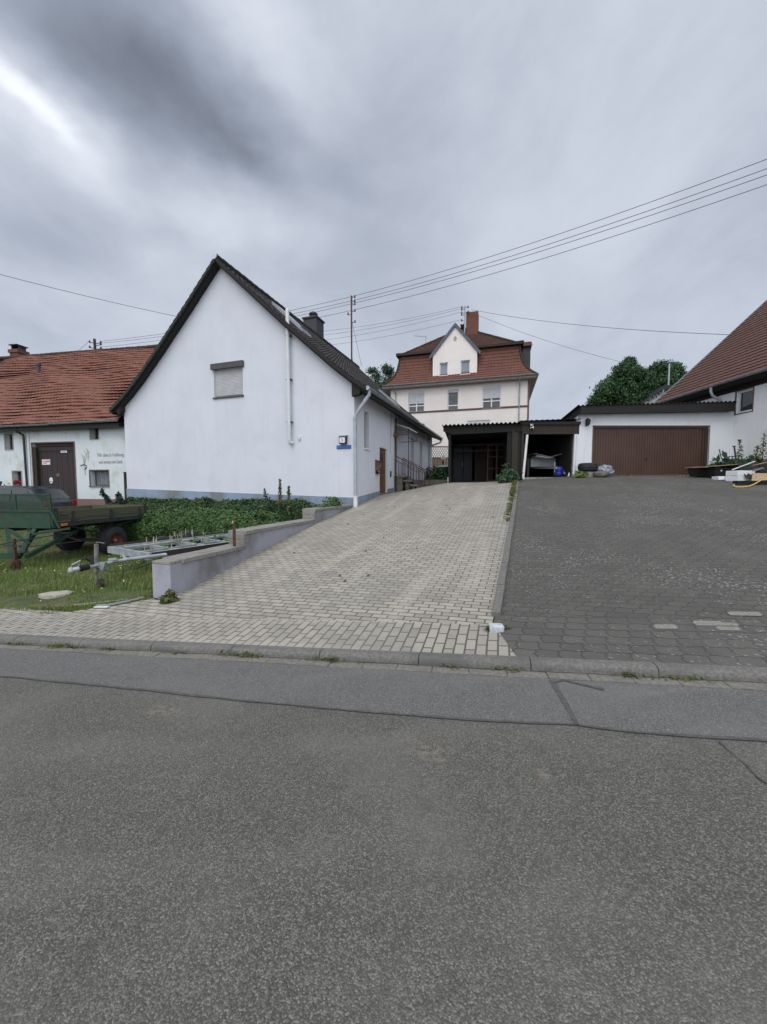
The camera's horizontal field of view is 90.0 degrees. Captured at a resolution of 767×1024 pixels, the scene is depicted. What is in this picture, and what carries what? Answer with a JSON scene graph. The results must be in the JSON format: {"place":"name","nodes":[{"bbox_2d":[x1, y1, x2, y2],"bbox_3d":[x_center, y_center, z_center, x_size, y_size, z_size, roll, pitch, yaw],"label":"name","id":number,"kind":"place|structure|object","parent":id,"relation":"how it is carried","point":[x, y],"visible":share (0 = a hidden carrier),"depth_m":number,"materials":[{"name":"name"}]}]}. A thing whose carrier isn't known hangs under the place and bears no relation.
{"place":"outdoors","nodes":[
{"label":"outdoors","id":0,"kind":"place"},
{"bbox_2d":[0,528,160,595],"bbox_3d":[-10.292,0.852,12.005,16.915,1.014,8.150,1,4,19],"label":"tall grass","id":1,"kind":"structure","parent":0,"point":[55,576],"depth_m":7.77,"materials":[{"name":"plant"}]},
{"bbox_2d":[0,528,161,613],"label":"grass","id":2,"kind":"structure","parent":0,"point":[129,588],"depth_m":7.67,"materials":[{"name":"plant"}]},
{"bbox_2d":[0,486,76,508],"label":"parked car","id":3,"kind":"object","parent":2,"relation":"on","point":[60,498],"visible":0.27,"depth_m":14.41,"materials":[{"name":"paint"}]},
{"bbox_2d":[38,590,72,598],"bbox_3d":[-5.585,1.412,6.554,0.510,0.060,0.350,0,4,0],"label":"concrete slab","id":4,"kind":"object","parent":2,"relation":"on","point":[51,595],"depth_m":6.45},
{"bbox_2d":[0,494,146,569],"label":"farm trailer","id":5,"kind":"object","parent":2,"relation":"on","point":[68,523],"visible":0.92,"depth_m":9.91,"materials":[{"name":"metal"}]},
{"bbox_2d":[0,593,152,611],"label":"grass fringe","id":6,"kind":"object","parent":2,"relation":"on","point":[73,607],"depth_m":5.82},
{"bbox_2d":[94,596,143,607],"bbox_3d":[-3.987,1.367,5.765,0.650,0.094,0.208,-1,4,-19],"label":"metal strip","id":7,"kind":"object","parent":2,"relation":"on","point":[103,605],"visible":1,"depth_m":5.74,"materials":[{"name":"white paint"}]},
{"bbox_2d":[123,472,126,498],"bbox_3d":[-11.528,-0.770,17.177,0.130,2.037,0.110,1,4,10],"label":"gate post","id":8,"kind":"object","parent":2,"relation":"on","point":[125,484],"visible":0.61,"depth_m":17.12,"materials":[{"name":"metal"}]},
{"bbox_2d":[67,531,228,587],"bbox_3d":[-4.723,0.829,8.627,2.683,0.837,4.410,2,4,31],"label":"galvanised trailer","id":9,"kind":"object","parent":2,"relation":"on","point":[124,552],"visible":0.86,"depth_m":8.22,"materials":[{"name":"metal"}]},
{"bbox_2d":[124,528,206,568],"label":"seed heads","id":10,"kind":"object","parent":2,"relation":"on","point":[171,541],"visible":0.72,"depth_m":8.96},
{"bbox_2d":[117,526,241,567],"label":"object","id":11,"kind":"object","parent":2,"relation":"on","point":[180,542],"visible":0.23,"depth_m":9.02,"materials":[{"name":"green plant"}]},
{"bbox_2d":[85,505,295,541],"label":"ivy bank","id":12,"kind":"structure","parent":2,"relation":"on","point":[157,521],"depth_m":12.16,"materials":[{"name":"green plant"}]},
{"bbox_2d":[277,479,282,509],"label":"weed stalk","id":13,"kind":"object","parent":12,"relation":"on","point":[280,497],"visible":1,"depth_m":12.68,"materials":[{"name":"green plant"}]},
{"bbox_2d":[113,496,314,520],"bbox_3d":[-6.768,-0.028,14.567,10.223,1.175,1.405,1,4,19],"label":"ivy hedge","id":14,"kind":"object","parent":2,"relation":"on","point":[252,504],"visible":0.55,"depth_m":13.94,"materials":[{"name":"green plant"}]},
{"bbox_2d":[99,488,113,504],"bbox_3d":[-10.872,-0.485,15.238,0.767,1.026,0.476,1,4,13],"label":"leafy shoot","id":15,"kind":"object","parent":14,"relation":"on","point":[106,498],"visible":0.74,"depth_m":15.15,"materials":[{"name":"green plant"}]},
{"bbox_2d":[114,491,123,504],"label":"leafy shoot","id":16,"kind":"object","parent":14,"relation":"on","point":[119,499],"visible":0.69,"depth_m":15.24,"materials":[{"name":"green plant"}]},
{"bbox_2d":[263,488,273,508],"bbox_3d":[-3.842,-0.464,12.809,0.370,0.708,0.488,-1,4,-15],"label":"weed stalk","id":17,"kind":"object","parent":14,"relation":"on","point":[266,496],"visible":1,"depth_m":12.77,"materials":[{"name":"green plant"}]},
{"bbox_2d":[286,486,291,509],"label":"weed stalk","id":18,"kind":"object","parent":14,"relation":"on","point":[288,497],"visible":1,"depth_m":12.58,"materials":[{"name":"green plant"}]},
{"bbox_2d":[152,505,352,598],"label":"retaining wall","id":19,"kind":"structure","parent":2,"relation":"on","point":[180,573],"depth_m":7.05,"materials":[{"name":"concrete"}]},
{"bbox_2d":[232,521,235,545],"bbox_3d":[-2.884,0.429,7.384,0.059,0.520,0.041,1,4,10],"label":"iron stake","id":20,"kind":"object","parent":19,"relation":"on","point":[234,532],"visible":0.88,"depth_m":7.38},
{"bbox_2d":[309,496,342,510],"bbox_3d":[-1.767,-0.227,12.111,0.833,0.575,2.262,1,4,16],"label":"hedge tuft","id":21,"kind":"object","parent":19,"relation":"on","point":[333,500],"visible":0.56,"depth_m":12.13,"materials":[{"name":"green plant"}]},
{"bbox_2d":[0,274,173,315],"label":"power line","id":22,"kind":"object","parent":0,"point":[84,295],"visible":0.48,"depth_m":24.11,"materials":[{"name":"grey metal"}]},
{"bbox_2d":[11,599,494,622],"bbox_3d":[-2.509,0.479,10.121,26.770,2.896,15.122,-2,4,-35],"label":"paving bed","id":23,"kind":"object","parent":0,"point":[160,599],"visible":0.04,"depth_m":5.95,"materials":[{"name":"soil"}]},
{"bbox_2d":[421,480,446,484],"bbox_3d":[2.816,-1.452,20.049,1.646,0.448,0.200,0,4,0],"label":"planter edge","id":24,"kind":"object","parent":23,"relation":"on","point":[434,481],"visible":0.26,"depth_m":19.94,"materials":[{"name":"concrete"}]},
{"bbox_2d":[494,463,522,482],"bbox_3d":[5.091,-1.559,15.509,1.250,0.855,0.688,0,4,0],"label":"nettle clump","id":25,"kind":"object","parent":23,"relation":"on","point":[507,475],"visible":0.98,"depth_m":15.40,"materials":[{"name":"green plant"}]},
{"bbox_2d":[0,481,512,624],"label":"driveway","id":26,"kind":"structure","parent":0,"point":[447,570],"depth_m":6.54,"materials":[{"name":"concrete"}]},
{"bbox_2d":[159,588,181,603],"bbox_3d":[-3.207,1.268,5.708,0.292,0.275,0.297,3,4,36],"label":"ragwort clump","id":27,"kind":"object","parent":26,"relation":"on","point":[169,597],"visible":0.98,"depth_m":5.67,"materials":[{"name":"green plant"}]},
{"bbox_2d":[394,476,423,491],"bbox_3d":[1.339,-1.277,18.395,1.650,0.900,1.250,1,4,19],"label":"entrance stair","id":28,"kind":"object","parent":26,"relation":"on","point":[403,483],"visible":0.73,"depth_m":17.99,"materials":[{"name":"concrete"}]},
{"bbox_2d":[395,418,424,490],"bbox_3d":[1.222,-2.663,17.710,1.404,3.350,0.050,1,4,19],"label":"iron railing","id":29,"kind":"object","parent":28,"relation":"on","point":[396,461],"visible":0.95,"depth_m":17.83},
{"bbox_2d":[223,474,688,581],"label":"paving weeds","id":30,"kind":"object","parent":26,"relation":"on","point":[513,490],"visible":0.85,"depth_m":12.38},
{"bbox_2d":[453,446,472,482],"bbox_3d":[4.049,-2.420,19.824,0.980,1.900,0.530,0,4,0],"label":"blue cabinet","id":31,"kind":"object","parent":26,"relation":"on","point":[462,466],"visible":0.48,"depth_m":19.59,"materials":[{"name":"metal"}]},
{"bbox_2d":[442,421,523,482],"bbox_3d":[4.863,-2.636,19.220,3.410,2.672,5.820,1,4,13],"label":"carport","id":32,"kind":"object","parent":26,"relation":"on","point":[479,434],"visible":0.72,"depth_m":16.86,"materials":[{"name":"wood"}]},
{"bbox_2d":[474,446,492,480],"bbox_3d":[5.184,-2.444,19.807,0.950,1.950,0.062,0,4,0],"label":"brown panel door","id":33,"kind":"structure","parent":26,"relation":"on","point":[480,471],"depth_m":19.78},
{"bbox_2d":[487,444,496,481],"bbox_3d":[5.069,-2.281,17.969,0.455,1.752,0.085,0,4,0],"label":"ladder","id":34,"kind":"object","parent":26,"relation":"on","point":[491,468],"visible":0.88,"depth_m":17.96,"materials":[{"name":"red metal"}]},
{"bbox_2d":[491,479,518,618],"bbox_3d":[3.574,-0.068,10.529,0.110,1.999,13.130,1,4,20],"label":"edging","id":35,"kind":"object","parent":26,"relation":"on","point":[497,603],"visible":0.76,"depth_m":6.05,"materials":[{"name":"concrete"}]},
{"bbox_2d":[0,613,515,655],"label":"driveway apron","id":36,"kind":"object","parent":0,"point":[427,637],"visible":0.96,"depth_m":4.42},
{"bbox_2d":[488,623,503,632],"bbox_3d":[1.201,1.239,4.083,0.150,0.085,0.110,0,4,6],"label":"granite sett","id":37,"kind":"object","parent":36,"relation":"on","point":[496,627],"visible":0.92,"depth_m":4.03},
{"bbox_2d":[0,648,766,1023],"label":"road","id":38,"kind":"structure","parent":0,"point":[170,858],"depth_m":1.68,"materials":[{"name":"asphalt"}]},
{"bbox_2d":[0,649,766,738],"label":"road patch","id":39,"kind":"object","parent":38,"relation":"on","point":[685,710],"visible":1,"depth_m":3.11,"materials":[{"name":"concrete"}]},
{"bbox_2d":[549,680,578,724],"bbox_3d":[1.362,1.425,2.900,0.045,0.004,0.620,0,4,8],"label":"road seam","id":40,"kind":"object","parent":39,"relation":"on","point":[564,702],"visible":1,"depth_m":2.87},
{"bbox_2d":[551,679,603,689],"bbox_3d":[1.576,1.401,3.127,0.391,0.019,0.096,2,4,24],"label":"road seam","id":41,"kind":"object","parent":39,"relation":"on","point":[596,687],"visible":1,"depth_m":3.13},
{"bbox_2d":[0,644,766,690],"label":"gutter","id":42,"kind":"object","parent":38,"relation":"on","point":[605,678],"visible":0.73,"depth_m":3.53,"materials":[{"name":"concrete"}]},
{"bbox_2d":[5,625,726,682],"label":"gutter weeds","id":43,"kind":"object","parent":42,"relation":"on","point":[627,675],"visible":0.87,"depth_m":3.81,"materials":[{"name":"plant"}]},
{"bbox_2d":[0,633,766,681],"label":"kerb","id":44,"kind":"structure","parent":42,"relation":"on","point":[703,671],"depth_m":3.61,"materials":[{"name":"concrete"}]},
{"bbox_2d":[4,643,766,682],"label":"kerb joint","id":45,"kind":"object","parent":44,"relation":"on","point":[433,665],"visible":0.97,"depth_m":3.54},
{"bbox_2d":[0,675,766,740],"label":"road seam","id":46,"kind":"object","parent":38,"relation":"on","point":[673,734],"visible":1,"depth_m":2.79,"materials":[{"name":"asphalt"}]},
{"bbox_2d":[718,741,766,782],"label":"road crack","id":47,"kind":"object","parent":38,"relation":"on","point":[755,774],"visible":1,"depth_m":2.16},
{"bbox_2d":[0,0,766,419],"label":"sky","id":48,"kind":"structure","parent":0,"point":[325,151],"materials":[{"name":"grey"}]},
{"bbox_2d":[403,480,701,590],"bbox_3d":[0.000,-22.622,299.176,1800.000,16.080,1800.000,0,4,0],"label":"ground","id":49,"kind":"structure","parent":0,"point":[431,484],"depth_m":19.53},
{"bbox_2d":[0,344,156,505],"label":"barn","id":50,"kind":"structure","parent":49,"relation":"on","point":[53,405],"depth_m":18.27,"materials":[{"name":"red ceramic"}]},
{"bbox_2d":[4,433,13,450],"bbox_3d":[-17.873,-3.364,18.447,0.550,0.840,0.272,1,4,10],"label":"window","id":51,"kind":"structure","parent":50,"relation":"in","point":[11,436],"depth_m":18.37,"materials":[{"name":"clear glass"}]},
{"bbox_2d":[11,470,22,485],"bbox_3d":[-17.513,-1.584,18.499,0.620,0.840,0.292,1,4,10],"label":"window","id":52,"kind":"structure","parent":50,"relation":"in","point":[20,478],"depth_m":18.40,"materials":[{"name":"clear glass"}]},
{"bbox_2d":[31,441,77,505],"bbox_3d":[-15.394,-1.394,18.104,2.470,3.770,0.274,1,4,10],"label":"door","id":53,"kind":"structure","parent":50,"relation":"in","point":[64,464],"depth_m":18.09,"materials":[{"name":"wood"}]},
{"bbox_2d":[89,428,98,439],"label":"window","id":54,"kind":"structure","parent":50,"relation":"in","point":[96,429],"depth_m":17.49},
{"bbox_2d":[89,470,109,486],"bbox_3d":[-12.960,-1.547,17.644,1.080,0.790,0.350,1,4,10],"label":"window","id":55,"kind":"structure","parent":50,"relation":"in","point":[101,477],"depth_m":17.76,"materials":[{"name":"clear glass"}]},
{"bbox_2d":[109,252,442,506],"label":"white house","id":56,"kind":"structure","parent":49,"relation":"on","point":[241,386],"depth_m":14.82,"materials":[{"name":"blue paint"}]},
{"bbox_2d":[210,360,243,398],"bbox_3d":[-5.993,-5.086,14.846,1.511,1.327,0.260,1,4,19],"label":"window","id":57,"kind":"structure","parent":56,"relation":"in","point":[228,383],"depth_m":14.85,"materials":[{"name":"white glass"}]},
{"bbox_2d":[338,435,347,443],"bbox_3d":[-1.406,-2.522,13.328,0.300,0.320,0.150,1,4,19],"label":"house number lamp","id":58,"kind":"object","parent":56,"relation":"attached to","point":[342,439],"visible":1,"depth_m":13.27,"materials":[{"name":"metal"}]},
{"bbox_2d":[347,295,361,365],"bbox_3d":[-1.823,-12.367,26.165,0.480,5.160,1.624,-3,5,-41],"label":"roof mast","id":59,"kind":"object","parent":56,"relation":"on","point":[354,301],"visible":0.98,"depth_m":26.50,"materials":[{"name":"grey metal"}]},
{"bbox_2d":[355,159,766,295],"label":"power line","id":60,"kind":"object","parent":59,"relation":"attached to","point":[580,226],"visible":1,"depth_m":18.36,"materials":[{"name":"grey metal"}]},
{"bbox_2d":[356,175,765,302],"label":"power line","id":61,"kind":"object","parent":59,"relation":"attached to","point":[584,237],"visible":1,"depth_m":18.26,"materials":[{"name":"grey metal"}]},
{"bbox_2d":[355,184,766,309],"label":"power line","id":62,"kind":"object","parent":59,"relation":"attached to","point":[584,245],"visible":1,"depth_m":18.39,"materials":[{"name":"grey metal"}]},
{"bbox_2d":[356,168,766,299],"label":"power line","id":63,"kind":"object","parent":59,"relation":"attached to","point":[581,233],"visible":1,"depth_m":18.36,"materials":[{"name":"grey metal"}]},
{"bbox_2d":[375,460,381,473],"bbox_3d":[-0.200,-1.812,15.421,0.170,0.565,0.380,1,4,19],"label":"letter box","id":64,"kind":"object","parent":56,"relation":"attached to","point":[378,466],"visible":1,"depth_m":15.29,"materials":[{"name":"orange metal"}]},
{"bbox_2d":[380,448,384,492],"bbox_3d":[-0.099,-1.760,16.310,0.050,1.880,1.000,1,4,19],"label":"door","id":65,"kind":"structure","parent":56,"relation":"in","point":[382,451],"depth_m":16.43,"materials":[{"name":"brown wood"}]},
{"bbox_2d":[394,423,416,476],"bbox_3d":[1.055,-2.951,18.654,0.820,2.510,1.650,1,4,19],"label":"entrance canopy","id":66,"kind":"object","parent":56,"relation":"attached to","point":[406,428],"visible":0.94,"depth_m":17.87,"materials":[{"name":"metal"}]},
{"bbox_2d":[361,359,394,396],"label":"leafy tree","id":67,"kind":"object","parent":49,"relation":"on","point":[387,370],"visible":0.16,"depth_m":42.53,"materials":[{"name":"green plant"}]},
{"bbox_2d":[425,464,447,479],"bbox_3d":[3.004,-1.997,20.921,1.709,1.289,1.075,0,4,0],"label":"garden bush","id":68,"kind":"object","parent":49,"relation":"on","point":[435,474],"visible":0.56,"depth_m":20.73,"materials":[{"name":"green plant"}]},
{"bbox_2d":[432,446,447,468],"bbox_3d":[4.491,-3.212,26.759,3.148,2.741,0.310,0,4,0],"label":"lattice fence","id":69,"kind":"object","parent":49,"relation":"on","point":[435,461],"visible":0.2,"depth_m":26.85,"materials":[{"name":"brown wood"}]},
{"bbox_2d":[382,311,538,464],"bbox_3d":[7.386,-10.075,35.961,12.300,15.515,11.819,1,4,17],"label":"villa","id":70,"kind":"object","parent":49,"relation":"on","point":[456,374],"visible":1,"depth_m":30.93,"materials":[{"name":"white paint"}]},
{"bbox_2d":[409,391,423,411],"bbox_3d":[2.771,-9.208,32.105,1.352,1.661,0.120,1,4,17],"label":"window","id":71,"kind":"structure","parent":70,"relation":"in","point":[416,399],"depth_m":32.10,"materials":[{"name":"white paint"}]},
{"bbox_2d":[439,363,447,375],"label":"window","id":72,"kind":"structure","parent":70,"relation":"in","point":[443,366],"depth_m":31.34,"materials":[{"name":"glass"}]},
{"bbox_2d":[448,389,458,409],"bbox_3d":[5.675,-9.133,31.242,0.865,1.626,0.120,1,4,17],"label":"window","id":73,"kind":"structure","parent":70,"relation":"in","point":[452,394],"depth_m":31.27,"materials":[{"name":"glass"}]},
{"bbox_2d":[460,360,469,374],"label":"window","id":74,"kind":"structure","parent":70,"relation":"in","point":[465,365],"depth_m":30.84,"materials":[{"name":"glass"}]},
{"bbox_2d":[467,420,489,424],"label":"window","id":75,"kind":"structure","parent":70,"relation":"in","point":[480,421],"depth_m":30.72,"materials":[{"name":"white paint"}]},
{"bbox_2d":[482,385,500,408],"bbox_3d":[8.549,-9.063,30.331,1.456,1.780,0.230,1,4,17],"label":"window","id":76,"kind":"structure","parent":70,"relation":"in","point":[491,394],"depth_m":30.36,"materials":[{"name":"white paint"}]},
{"bbox_2d":[490,418,580,479],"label":"brown shed","id":77,"kind":"structure","parent":49,"relation":"on","point":[551,437],"depth_m":16.79,"materials":[{"name":"wood"}]},
{"bbox_2d":[525,458,556,475],"bbox_3d":[7.442,-2.072,18.082,1.620,0.859,3.150,0,4,0],"label":"box trailer","id":78,"kind":"object","parent":77,"relation":"in","point":[538,463],"visible":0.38,"depth_m":17.74,"materials":[{"name":"metal"}]},
{"bbox_2d":[555,466,562,475],"bbox_3d":[7.705,-1.809,16.871,0.379,0.450,0.379,0,4,0],"label":"blue barrel","id":79,"kind":"object","parent":77,"relation":"in","point":[558,471],"visible":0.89,"depth_m":16.71,"materials":[{"name":"plastic"}]},
{"bbox_2d":[585,355,659,405],"bbox_3d":[15.715,-6.292,25.356,5.026,8.279,3.760,-1,4,-22],"label":"feathery tree","id":80,"kind":"object","parent":49,"relation":"on","point":[628,381],"visible":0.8,"depth_m":24.33,"materials":[{"name":"green plant"}]},
{"bbox_2d":[562,401,735,475],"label":"garage","id":81,"kind":"structure","parent":49,"relation":"on","point":[673,438],"depth_m":16.19,"materials":[{"name":"paint"}]},
{"bbox_2d":[592,425,709,474],"bbox_3d":[11.255,-2.603,16.287,4.940,2.085,0.248,0,4,0],"label":"garage door","id":82,"kind":"structure","parent":81,"relation":"in","point":[629,449],"depth_m":16.27,"materials":[{"name":"brown metal"}]},
{"bbox_2d":[637,385,672,403],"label":"back building","id":83,"kind":"structure","parent":49,"relation":"on","point":[662,390],"depth_m":23.88,"materials":[{"name":"stone"}]},
{"bbox_2d":[647,359,687,387],"bbox_3d":[21.926,-7.250,30.044,3.751,9.614,5.369,3,5,42],"label":"feathery tree","id":84,"kind":"object","parent":49,"relation":"on","point":[678,371],"visible":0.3,"depth_m":28.80,"materials":[{"name":"green plant"}]},
{"bbox_2d":[653,300,766,460],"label":"cottage","id":85,"kind":"structure","parent":49,"relation":"on","point":[732,366],"depth_m":16.56,"materials":[{"name":"white paint"}]},
{"bbox_2d":[471,309,728,334],"bbox_3d":[13.142,-13.527,26.884,0.027,7.865,18.069,-3,4,-36],"label":"power line","id":86,"kind":"object","parent":85,"relation":"attached to","point":[608,327],"visible":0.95,"depth_m":24.49,"materials":[{"name":"grey metal"}]},
{"bbox_2d":[734,386,754,414],"bbox_3d":[14.769,-4.524,15.633,0.162,1.010,0.830,0,4,0],"label":"window","id":87,"kind":"structure","parent":85,"relation":"in","point":[745,398],"depth_m":15.71,"materials":[{"name":"white paint"}]},
{"bbox_2d":[494,475,766,624],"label":"yard paving","id":88,"kind":"structure","parent":0,"point":[641,546],"depth_m":6.52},
{"bbox_2d":[522,435,528,479],"bbox_3d":[5.952,-2.304,16.114,0.264,1.873,0.099,-1,4,-18],"label":"leaning pipe","id":89,"kind":"object","parent":88,"relation":"on","point":[525,455],"visible":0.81,"depth_m":16.08,"materials":[{"name":"white paint"}]},
{"bbox_2d":[572,434,576,474],"bbox_3d":[8.036,-2.417,16.132,0.128,1.683,0.099,0,4,0],"label":"door post","id":90,"kind":"object","parent":88,"relation":"on","point":[574,453],"depth_m":16.10,"materials":[{"name":"white paint"}]},
{"bbox_2d":[570,471,588,477],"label":"grass tuft","id":91,"kind":"object","parent":88,"relation":"on","point":[582,474],"visible":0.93,"depth_m":15.24,"materials":[{"name":"green plant"}]},
{"bbox_2d":[593,471,608,476],"bbox_3d":[8.645,-1.498,15.237,0.540,0.220,0.540,0,4,0],"label":"stone trough","id":92,"kind":"object","parent":88,"relation":"on","point":[601,473],"visible":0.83,"depth_m":15.04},
{"bbox_2d":[593,464,614,475],"bbox_3d":[8.931,-1.690,15.587,0.766,0.471,0.670,0,4,0],"label":"plastic bag","id":93,"kind":"object","parent":88,"relation":"on","point":[609,469],"visible":0.59,"depth_m":15.35,"materials":[{"name":"white plastic"}]},
{"bbox_2d":[686,467,724,476],"bbox_3d":[12.692,-1.560,15.133,0.990,0.360,0.640,0,4,0],"label":"plastic tub","id":94,"kind":"object","parent":88,"relation":"on","point":[695,472],"visible":0.6,"depth_m":14.98,"materials":[{"name":"black plastic"}]},
{"bbox_2d":[703,468,740,477],"bbox_3d":[12.899,-1.475,14.637,1.090,0.360,0.640,0,4,0],"label":"plastic tub","id":95,"kind":"object","parent":88,"relation":"on","point":[710,472],"visible":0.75,"depth_m":14.37,"materials":[{"name":"black plastic"}]},
{"bbox_2d":[712,449,734,467],"bbox_3d":[12.862,-1.946,14.499,0.847,0.862,0.368,0,4,0],"label":"rhododendron sapling","id":96,"kind":"object","parent":95,"relation":"in","point":[725,459],"visible":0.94,"depth_m":14.50,"materials":[{"name":"green plant"}]},
{"bbox_2d":[703,458,766,469],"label":"soil heap","id":97,"kind":"object","parent":88,"relation":"on","point":[730,463],"visible":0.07,"depth_m":14.90,"materials":[{"name":"soil"}]},
{"bbox_2d":[733,439,743,460],"bbox_3d":[13.731,-2.315,14.777,0.423,1.041,0.441,0,4,0],"label":"tall weed","id":98,"kind":"object","parent":97,"relation":"on","point":[740,447],"visible":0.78,"depth_m":14.75,"materials":[{"name":"green plant"}]},
{"bbox_2d":[729,455,766,466],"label":"plants","id":99,"kind":"object","parent":97,"relation":"on","point":[750,458],"visible":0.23,"depth_m":14.49,"materials":[{"name":"green plant"}]},
{"bbox_2d":[756,433,766,462],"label":"tall weed","id":100,"kind":"object","parent":97,"relation":"on","point":[761,452],"visible":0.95,"depth_m":14.07,"materials":[{"name":"green plant"}]},
{"bbox_2d":[727,611,761,615],"bbox_3d":[3.763,1.059,3.997,0.300,0.027,0.100,1,4,13],"label":"pale paver","id":101,"kind":"object","parent":88,"relation":"on","point":[744,613],"visible":1,"depth_m":4.00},
{"bbox_2d":[733,481,766,484],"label":"dark beam","id":102,"kind":"structure","parent":88,"relation":"on","point":[748,482],"depth_m":12.43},
{"bbox_2d":[725,476,751,480],"bbox_3d":[12.504,-1.169,13.454,0.660,0.180,0.440,0,4,-8],"label":"foam block","id":103,"kind":"object","parent":102,"relation":"on","point":[736,478],"depth_m":13.25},
{"bbox_2d":[726,470,754,475],"bbox_3d":[12.504,-1.354,13.442,0.660,0.180,0.440,0,4,-6],"label":"foam block","id":104,"kind":"object","parent":103,"relation":"on","point":[737,473],"depth_m":13.24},
{"bbox_2d":[736,461,766,477],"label":"corrugated offcut","id":105,"kind":"object","parent":104,"relation":"on","point":[749,467],"visible":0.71,"depth_m":13.57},
{"bbox_2d":[500,616,766,666],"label":"yard apron","id":106,"kind":"object","parent":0,"point":[644,639],"visible":0.99,"depth_m":3.67,"materials":[{"name":"concrete"}]},
{"bbox_2d":[653,624,677,628],"bbox_3d":[2.845,1.155,3.870,0.210,0.024,0.100,1,4,13],"label":"pale paver","id":107,"kind":"object","parent":106,"relation":"on","point":[665,626],"visible":1,"depth_m":3.87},
{"bbox_2d":[693,621,723,625],"bbox_3d":[3.269,1.119,3.863,0.260,0.028,0.110,1,4,13],"label":"pale paver","id":108,"kind":"object","parent":106,"relation":"on","point":[710,623],"visible":1,"depth_m":3.86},
{"bbox_2d":[715,626,740,630],"bbox_3d":[3.355,1.132,3.732,0.200,0.022,0.085,1,4,13],"label":"pale paver","id":109,"kind":"object","parent":106,"relation":"on","point":[728,628],"visible":1,"depth_m":3.73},
{"bbox_2d":[751,473,766,480],"bbox_3d":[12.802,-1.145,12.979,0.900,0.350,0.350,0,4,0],"label":"plywood sheet","id":110,"kind":"object","parent":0,"point":[757,476],"visible":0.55,"depth_m":12.98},
{"bbox_3d":[8.151,-1.525,15.686,0.220,0.220,0.240,0,4,0],"label":"stone block","id":111,"kind":"object","parent":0,"visible":0},
{"bbox_2d":[577,463,597,471],"bbox_3d":[8.321,-1.826,15.618,0.770,0.340,0.770,0,4,0],"label":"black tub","id":112,"kind":"object","parent":111,"relation":"on","point":[587,467],"visible":0.98,"depth_m":15.34,"materials":[{"name":"rubber"}]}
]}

